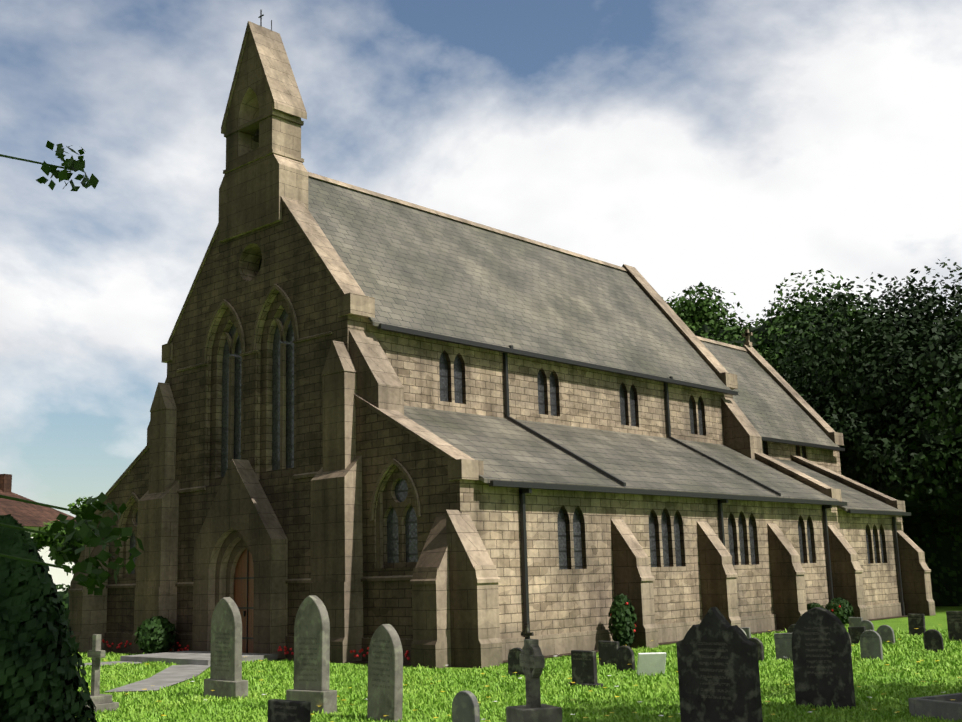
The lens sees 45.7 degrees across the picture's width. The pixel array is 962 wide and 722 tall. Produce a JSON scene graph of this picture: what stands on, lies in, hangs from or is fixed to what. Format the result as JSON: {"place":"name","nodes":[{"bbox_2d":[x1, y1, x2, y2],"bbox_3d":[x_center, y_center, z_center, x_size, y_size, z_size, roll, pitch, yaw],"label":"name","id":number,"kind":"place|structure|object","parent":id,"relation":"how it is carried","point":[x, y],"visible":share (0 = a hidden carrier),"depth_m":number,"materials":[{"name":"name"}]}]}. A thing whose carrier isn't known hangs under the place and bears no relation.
{"place":"outdoors","nodes":[
{"label":"outdoors","id":0,"kind":"place"},
{"bbox_2d":[0,474,75,590],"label":"house","id":1,"kind":"structure","parent":0,"point":[30,516],"depth_m":70.49,"materials":[{"name":"white"}]},
{"bbox_2d":[0,140,143,594],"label":"overhanging twigs","id":2,"kind":"object","parent":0,"point":[90,538],"visible":1,"depth_m":4.14,"materials":[{"name":"green plant"}]},
{"bbox_2d":[0,0,961,516],"label":"sky","id":3,"kind":"structure","parent":0,"point":[740,147],"materials":[{"name":"white"}]},
{"bbox_2d":[72,606,961,721],"bbox_3d":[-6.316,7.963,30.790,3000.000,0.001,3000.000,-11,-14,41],"label":"ground","id":4,"kind":"structure","parent":0,"point":[938,619],"depth_m":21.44,"materials":[{"name":"green plant"}]},
{"bbox_2d":[0,514,96,721],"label":"yew bush","id":5,"kind":"object","parent":4,"relation":"on","point":[42,679],"visible":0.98,"depth_m":6.08,"materials":[{"name":"green plant"}]},
{"bbox_2d":[56,583,69,630],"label":"hedge","id":6,"kind":"object","parent":4,"relation":"on","point":[64,595],"visible":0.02,"depth_m":49.93,"materials":[{"name":"green plant"}]},
{"bbox_2d":[31,497,97,565],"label":"tree","id":7,"kind":"object","parent":4,"relation":"on","point":[42,540],"visible":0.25,"depth_m":59.94,"materials":[{"name":"green plant"}]},
{"bbox_2d":[86,634,118,712],"bbox_3d":[-6.225,5.035,18.453,0.550,1.200,0.550,-11,-14,41],"label":"cross","id":8,"kind":"object","parent":4,"relation":"on","point":[96,654],"visible":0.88,"depth_m":18.38,"materials":[{"name":"stone"}]},
{"bbox_2d":[97,447,149,632],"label":"aisle end wall","id":9,"kind":"structure","parent":4,"relation":"on","point":[120,601],"depth_m":35.62,"materials":[{"name":"stone"}]},
{"bbox_2d":[134,616,177,653],"bbox_3d":[-9.132,7.754,32.217,1.216,1.120,1.196,-11,-14,41],"label":"bush","id":10,"kind":"object","parent":4,"relation":"on","point":[150,623],"depth_m":31.87,"materials":[{"name":"green plant"}]},
{"bbox_2d":[77,651,277,691],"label":"paths","id":11,"kind":"structure","parent":4,"relation":"on","point":[191,664],"depth_m":27.89,"materials":[{"name":"grey concrete"}]},
{"bbox_2d":[204,597,247,698],"bbox_3d":[-4.458,5.008,19.979,0.880,1.716,0.280,-8,-11,38],"label":"headstone","id":12,"kind":"object","parent":4,"relation":"on","point":[225,679],"visible":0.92,"depth_m":19.86,"materials":[{"name":"stone"}]},
{"bbox_2d":[167,203,367,635],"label":"front gable wall","id":13,"kind":"structure","parent":4,"relation":"on","point":[293,268],"depth_m":32.17,"materials":[{"name":"stone"}]},
{"bbox_2d":[192,459,287,657],"bbox_3d":[-6.560,5.330,31.096,3.500,5.300,0.600,-11,-14,41],"label":"door surround","id":14,"kind":"object","parent":13,"relation":"attached to","point":[241,517],"visible":0.83,"depth_m":30.98,"materials":[{"name":"beige stone"}]},
{"bbox_2d":[234,549,253,652],"bbox_3d":[-6.327,6.446,31.112,1.500,3.100,0.060,-11,-14,41],"label":"door","id":15,"kind":"structure","parent":14,"relation":"in","point":[240,592],"depth_m":31.18,"materials":[{"name":"brown wood"}]},
{"bbox_2d":[234,549,253,652],"bbox_3d":[-6.359,6.489,31.066,1.200,3.000,0.060,-11,-14,41],"label":"door ironwork","id":16,"kind":"object","parent":15,"relation":"attached to","point":[244,614],"depth_m":31.05,"materials":[{"name":"black metal"}]},
{"bbox_2d":[224,316,289,468],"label":"window mullions","id":17,"kind":"object","parent":13,"relation":"attached to","point":[283,329],"visible":0.94,"depth_m":31.76,"materials":[{"name":"beige stone"}]},
{"bbox_2d":[218,32,307,242],"bbox_3d":[-6.461,-6.774,33.874,2.900,6.300,1.050,-11,-14,41],"label":"bellcote","id":18,"kind":"object","parent":13,"relation":"on","point":[251,193],"visible":0.62,"depth_m":33.19,"materials":[{"name":"beige stone"}]},
{"bbox_2d":[252,129,258,142],"bbox_3d":[-6.462,-6.920,33.905,0.858,0.700,0.650,-3,-11,6],"label":"bell","id":19,"kind":"object","parent":18,"relation":"hanging from","point":[255,138],"visible":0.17,"depth_m":33.91,"materials":[{"name":"brown metal"}]},
{"bbox_2d":[221,21,306,173],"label":"bellcote trim","id":20,"kind":"structure","parent":18,"relation":"attached to","point":[278,74],"depth_m":33.67,"materials":[{"name":"beige stone"}]},
{"bbox_2d":[258,10,271,30],"bbox_3d":[-6.507,-10.325,34.604,0.240,0.550,0.420,-11,-14,41],"label":"cross finial","id":21,"kind":"object","parent":18,"relation":"on","point":[260,16],"visible":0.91,"depth_m":34.47,"materials":[{"name":"black metal"}]},
{"bbox_2d":[116,284,420,539],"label":"hood moulds","id":22,"kind":"object","parent":13,"relation":"attached to","point":[391,463],"visible":0.75,"depth_m":31.86,"materials":[{"name":"beige stone"}]},
{"bbox_2d":[94,149,905,515],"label":"copings","id":23,"kind":"object","parent":13,"relation":"on","point":[354,299],"visible":0.54,"depth_m":32.13,"materials":[{"name":"beige stone"}]},
{"bbox_2d":[742,329,752,345],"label":"finials","id":24,"kind":"object","parent":23,"relation":"on","point":[747,334],"visible":0.93,"depth_m":53.90,"materials":[{"name":"beige stone"}]},
{"bbox_2d":[104,331,904,662],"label":"strings","id":25,"kind":"object","parent":13,"relation":"attached to","point":[562,643],"visible":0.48,"depth_m":31.04},
{"bbox_2d":[129,309,883,573],"bbox_3d":[3.927,2.945,36.884,27.566,7.659,12.204,3,-12,-25],"label":"glass","id":26,"kind":"object","parent":13,"relation":"in","point":[401,489],"visible":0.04,"depth_m":32.20,"materials":[{"name":"black glass"}]},
{"bbox_2d":[258,177,903,511],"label":"roofs","id":27,"kind":"structure","parent":13,"relation":"on","point":[412,268],"depth_m":36.48,"materials":[{"name":"stone"}]},
{"bbox_2d":[308,172,747,351],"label":"ridge tiles","id":28,"kind":"object","parent":27,"relation":"attached to","point":[394,200],"visible":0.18,"depth_m":40.31,"materials":[{"name":"beige stone"}]},
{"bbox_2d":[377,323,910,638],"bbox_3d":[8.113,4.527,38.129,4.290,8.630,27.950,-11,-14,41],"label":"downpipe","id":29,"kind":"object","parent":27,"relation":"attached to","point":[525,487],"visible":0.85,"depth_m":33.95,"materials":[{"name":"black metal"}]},
{"bbox_2d":[268,699,310,721],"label":"headstone","id":30,"kind":"object","parent":4,"relation":"on","point":[280,710],"visible":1,"depth_m":12.97,"materials":[{"name":"stone"}]},
{"bbox_2d":[286,595,336,713],"bbox_3d":[-2.588,4.469,17.457,0.840,1.736,0.280,-11,-15,38],"label":"headstone","id":31,"kind":"object","parent":4,"relation":"on","point":[311,653],"visible":0.88,"depth_m":17.34,"materials":[{"name":"stone"}]},
{"bbox_2d":[367,624,402,721],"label":"headstone","id":32,"kind":"object","parent":4,"relation":"on","point":[385,675],"visible":0.98,"depth_m":15.98,"materials":[{"name":"stone"}]},
{"bbox_2d":[355,399,478,638],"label":"aisle end wall","id":33,"kind":"structure","parent":4,"relation":"on","point":[382,442],"depth_m":27.54,"materials":[{"name":"stone"}]},
{"bbox_2d":[452,690,479,721],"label":"headstone","id":34,"kind":"object","parent":4,"relation":"on","point":[465,706],"visible":1,"depth_m":14.54,"materials":[{"name":"grey stone"}]},
{"bbox_2d":[68,329,935,668],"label":"buttresses","id":35,"kind":"structure","parent":4,"relation":"on","point":[454,581],"depth_m":29.28,"materials":[{"name":"beige stone"}]},
{"bbox_2d":[105,615,907,664],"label":"flowers","id":36,"kind":"object","parent":4,"relation":"on","point":[547,656],"visible":0.2,"depth_m":30.75,"materials":[{"name":"plant"}]},
{"bbox_2d":[102,639,409,659],"bbox_3d":[-6.664,7.711,30.672,14.666,0.304,0.467,-11,-14,41],"label":"flower bed","id":37,"kind":"object","parent":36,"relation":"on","point":[281,650],"visible":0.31,"depth_m":29.18,"materials":[{"name":"red plant"}]},
{"bbox_2d":[508,647,523,676],"bbox_3d":[0.716,5.908,22.424,0.420,0.550,0.090,-10,-13,37],"label":"marker","id":38,"kind":"object","parent":4,"relation":"on","point":[513,661],"visible":0.65,"depth_m":22.41,"materials":[{"name":"stone"}]},
{"bbox_2d":[90,628,961,721],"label":"buttercups","id":39,"kind":"object","parent":4,"relation":"on","point":[603,687],"visible":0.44,"depth_m":17.62,"materials":[{"name":"yellow"}]},
{"bbox_2d":[521,623,533,638],"bbox_3d":[1.072,6.480,26.340,0.340,0.850,0.300,-11,-14,41],"label":"cross","id":40,"kind":"object","parent":4,"relation":"on","point":[526,633],"visible":0.48,"depth_m":26.36,"materials":[{"name":"stone"}]},
{"bbox_2d":[191,675,871,719],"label":"daisies","id":41,"kind":"object","parent":4,"relation":"on","point":[574,714],"visible":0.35,"depth_m":16.29,"materials":[{"name":"white"}]},
{"bbox_2d":[506,639,561,721],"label":"celtic cross","id":42,"kind":"object","parent":4,"relation":"on","point":[532,665],"visible":1,"depth_m":13.41,"materials":[{"name":"stone"}]},
{"bbox_2d":[368,319,723,444],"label":"clerestory wall","id":43,"kind":"structure","parent":4,"relation":"on","point":[587,398],"depth_m":35.26,"materials":[{"name":"stone"}]},
{"bbox_2d":[568,650,602,687],"bbox_3d":[1.805,5.379,19.960,0.660,0.620,0.196,-11,-12,43],"label":"headstone","id":44,"kind":"object","parent":4,"relation":"on","point":[584,667],"visible":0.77,"depth_m":19.89,"materials":[{"name":"stone"}]},
{"bbox_2d":[598,641,618,665],"bbox_3d":[2.706,6.185,24.127,0.500,0.520,0.100,-10,-12,44],"label":"headstone","id":45,"kind":"object","parent":4,"relation":"on","point":[607,650],"visible":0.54,"depth_m":24.09,"materials":[{"name":"stone"}]},
{"bbox_2d":[608,593,636,646],"bbox_3d":[3.591,6.615,28.985,0.744,1.415,0.757,-11,-14,41],"label":"rose bush","id":46,"kind":"object","parent":4,"relation":"on","point":[622,621],"visible":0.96,"depth_m":28.79,"materials":[{"name":"green plant"}]},
{"bbox_2d":[616,645,634,670],"bbox_3d":[2.888,5.955,22.877,0.400,0.500,0.090,-11,-13,40],"label":"marker","id":47,"kind":"object","parent":4,"relation":"on","point":[625,659],"visible":0.88,"depth_m":22.83,"materials":[{"name":"stone"}]},
{"bbox_2d":[637,652,665,675],"bbox_3d":[3.237,5.759,21.688,0.550,0.460,0.051,1,10,-10],"label":"tablet","id":48,"kind":"object","parent":4,"relation":"on","point":[649,663],"visible":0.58,"depth_m":21.66,"materials":[{"name":"stone"}]},
{"bbox_2d":[477,481,831,638],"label":"aisle wall","id":49,"kind":"structure","parent":4,"relation":"on","point":[571,599],"depth_m":29.99,"materials":[{"name":"stone"}]},
{"bbox_2d":[627,272,732,398],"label":"nave east wall","id":50,"kind":"structure","parent":4,"relation":"on","point":[724,395],"depth_m":44.84,"materials":[{"name":"stone"}]},
{"bbox_2d":[662,281,741,341],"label":"tree","id":51,"kind":"object","parent":4,"relation":"on","point":[697,316],"visible":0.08,"depth_m":87.70,"materials":[{"name":"green plant"}]},
{"bbox_2d":[676,607,762,721],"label":"headstone","id":52,"kind":"object","parent":4,"relation":"on","point":[718,668],"visible":1,"depth_m":13.48,"materials":[{"name":"stone"}]},
{"bbox_2d":[739,627,750,638],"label":"marker","id":53,"kind":"object","parent":4,"relation":"on","point":[747,631],"visible":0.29,"depth_m":28.32,"materials":[{"name":"grey stone"}]},
{"bbox_2d":[749,637,763,661],"bbox_3d":[5.807,6.133,24.274,0.420,0.500,0.090,-9,-14,43],"label":"marker","id":54,"kind":"object","parent":4,"relation":"on","point":[759,643],"visible":0.46,"depth_m":24.14,"materials":[{"name":"stone"}]},
{"bbox_2d":[774,633,792,660],"bbox_3d":[6.441,6.044,24.119,0.460,0.580,0.090,-12,-17,38],"label":"marker","id":55,"kind":"object","parent":4,"relation":"on","point":[783,645],"visible":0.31,"depth_m":24.11,"materials":[{"name":"grey stone"}]},
{"bbox_2d":[697,268,880,372],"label":"tree","id":56,"kind":"object","parent":4,"relation":"on","point":[763,331],"visible":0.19,"depth_m":81.72,"materials":[{"name":"green plant"}]},
{"bbox_2d":[787,624,794,632],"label":"marker","id":57,"kind":"object","parent":4,"relation":"on","point":[790,628],"visible":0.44,"depth_m":28.40,"materials":[{"name":"stone"}]},
{"bbox_2d":[747,352,840,473],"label":"chancel east wall","id":58,"kind":"structure","parent":4,"relation":"on","point":[836,461],"depth_m":50.52,"materials":[{"name":"stone"}]},
{"bbox_2d":[755,456,839,530],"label":"aisle east wall","id":59,"kind":"structure","parent":4,"relation":"on","point":[834,515],"depth_m":40.44,"materials":[{"name":"stone"}]},
{"bbox_2d":[762,441,833,470],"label":"wall","id":60,"kind":"structure","parent":4,"relation":"on","point":[818,456],"depth_m":47.91,"materials":[{"name":"stone"}]},
{"bbox_2d":[765,330,855,389],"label":"tree","id":61,"kind":"object","parent":4,"relation":"on","point":[786,367],"depth_m":72.22,"materials":[{"name":"green plant"}]},
{"bbox_2d":[807,602,824,610],"bbox_3d":[10.616,8.109,36.369,0.936,0.828,0.909,-11,-14,41],"label":"rose bush","id":62,"kind":"object","parent":4,"relation":"on","point":[811,605],"visible":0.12,"depth_m":36.28,"materials":[{"name":"green plant"}]},
{"bbox_2d":[792,607,855,708],"bbox_3d":[4.830,4.198,16.196,0.150,1.380,0.860,11,-18,-43],"label":"headstone","id":63,"kind":"object","parent":4,"relation":"on","point":[822,661],"visible":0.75,"depth_m":16.11,"materials":[{"name":"stone"}]},
{"bbox_2d":[825,597,854,624],"bbox_3d":[11.828,8.268,37.694,0.939,0.921,0.921,-11,-14,41],"label":"rose bush","id":64,"kind":"object","parent":4,"relation":"on","point":[840,608],"visible":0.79,"depth_m":37.43,"materials":[{"name":"green plant"}]},
{"bbox_2d":[791,458,902,530],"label":"vestry wall","id":65,"kind":"structure","parent":4,"relation":"on","point":[899,524],"depth_m":45.17,"materials":[{"name":"stone"}]},
{"bbox_2d":[849,617,862,626],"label":"marker","id":66,"kind":"object","parent":4,"relation":"on","point":[854,621],"visible":0.5,"depth_m":32.66,"materials":[{"name":"grey stone"}]},
{"bbox_2d":[848,627,865,643],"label":"marker","id":67,"kind":"object","parent":4,"relation":"on","point":[855,633],"visible":0.52,"depth_m":28.20,"materials":[{"name":"stone"}]},
{"bbox_2d":[761,257,961,469],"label":"tree","id":68,"kind":"object","parent":4,"relation":"on","point":[817,392],"visible":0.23,"depth_m":57.73,"materials":[{"name":"green plant"}]},
{"bbox_2d":[858,620,873,629],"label":"marker","id":69,"kind":"object","parent":4,"relation":"on","point":[867,624],"visible":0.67,"depth_m":30.38,"materials":[{"name":"grey stone"}]},
{"bbox_2d":[838,508,899,605],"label":"wall","id":70,"kind":"structure","parent":4,"relation":"on","point":[880,582],"depth_m":42.06,"materials":[{"name":"stone"}]},
{"bbox_2d":[860,630,882,659],"bbox_3d":[8.096,5.898,23.703,0.450,0.620,0.090,-10,-14,42],"label":"marker","id":71,"kind":"object","parent":4,"relation":"on","point":[871,643],"visible":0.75,"depth_m":23.66,"materials":[{"name":"grey stone"}]},
{"bbox_2d":[877,625,894,644],"bbox_3d":[9.969,6.747,28.143,0.420,0.480,0.090,-13,-16,40],"label":"marker","id":72,"kind":"object","parent":4,"relation":"on","point":[885,632],"visible":0.69,"depth_m":28.09,"materials":[{"name":"grey stone"}]},
{"bbox_2d":[821,383,961,537],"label":"tree","id":73,"kind":"object","parent":4,"relation":"on","point":[864,459],"visible":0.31,"depth_m":50.64,"materials":[{"name":"green plant"}]},
{"bbox_2d":[835,306,961,510],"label":"tree","id":74,"kind":"object","parent":4,"relation":"on","point":[942,424],"visible":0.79,"depth_m":50.20,"materials":[{"name":"green plant"}]},
{"bbox_2d":[908,614,925,635],"bbox_3d":[11.799,7.153,30.917,0.090,0.600,0.450,9,-14,-40],"label":"marker","id":75,"kind":"object","parent":4,"relation":"on","point":[916,621],"visible":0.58,"depth_m":30.88,"materials":[{"name":"stone"}]},
{"bbox_2d":[923,629,943,651],"bbox_3d":[10.058,6.219,25.397,0.400,0.500,0.090,-11,-14,34],"label":"marker","id":76,"kind":"object","parent":4,"relation":"on","point":[933,639],"visible":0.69,"depth_m":25.36,"materials":[{"name":"stone"}]},
{"bbox_2d":[908,693,961,721],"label":"kerbed grave","id":77,"kind":"object","parent":4,"relation":"on","point":[945,706],"visible":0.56,"depth_m":14.53,"materials":[{"name":"grey stone"}]},
{"bbox_2d":[946,611,961,641],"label":"marker","id":78,"kind":"object","parent":4,"relation":"on","point":[954,622],"visible":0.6,"depth_m":28.38,"materials":[{"name":"stone"}]}
]}

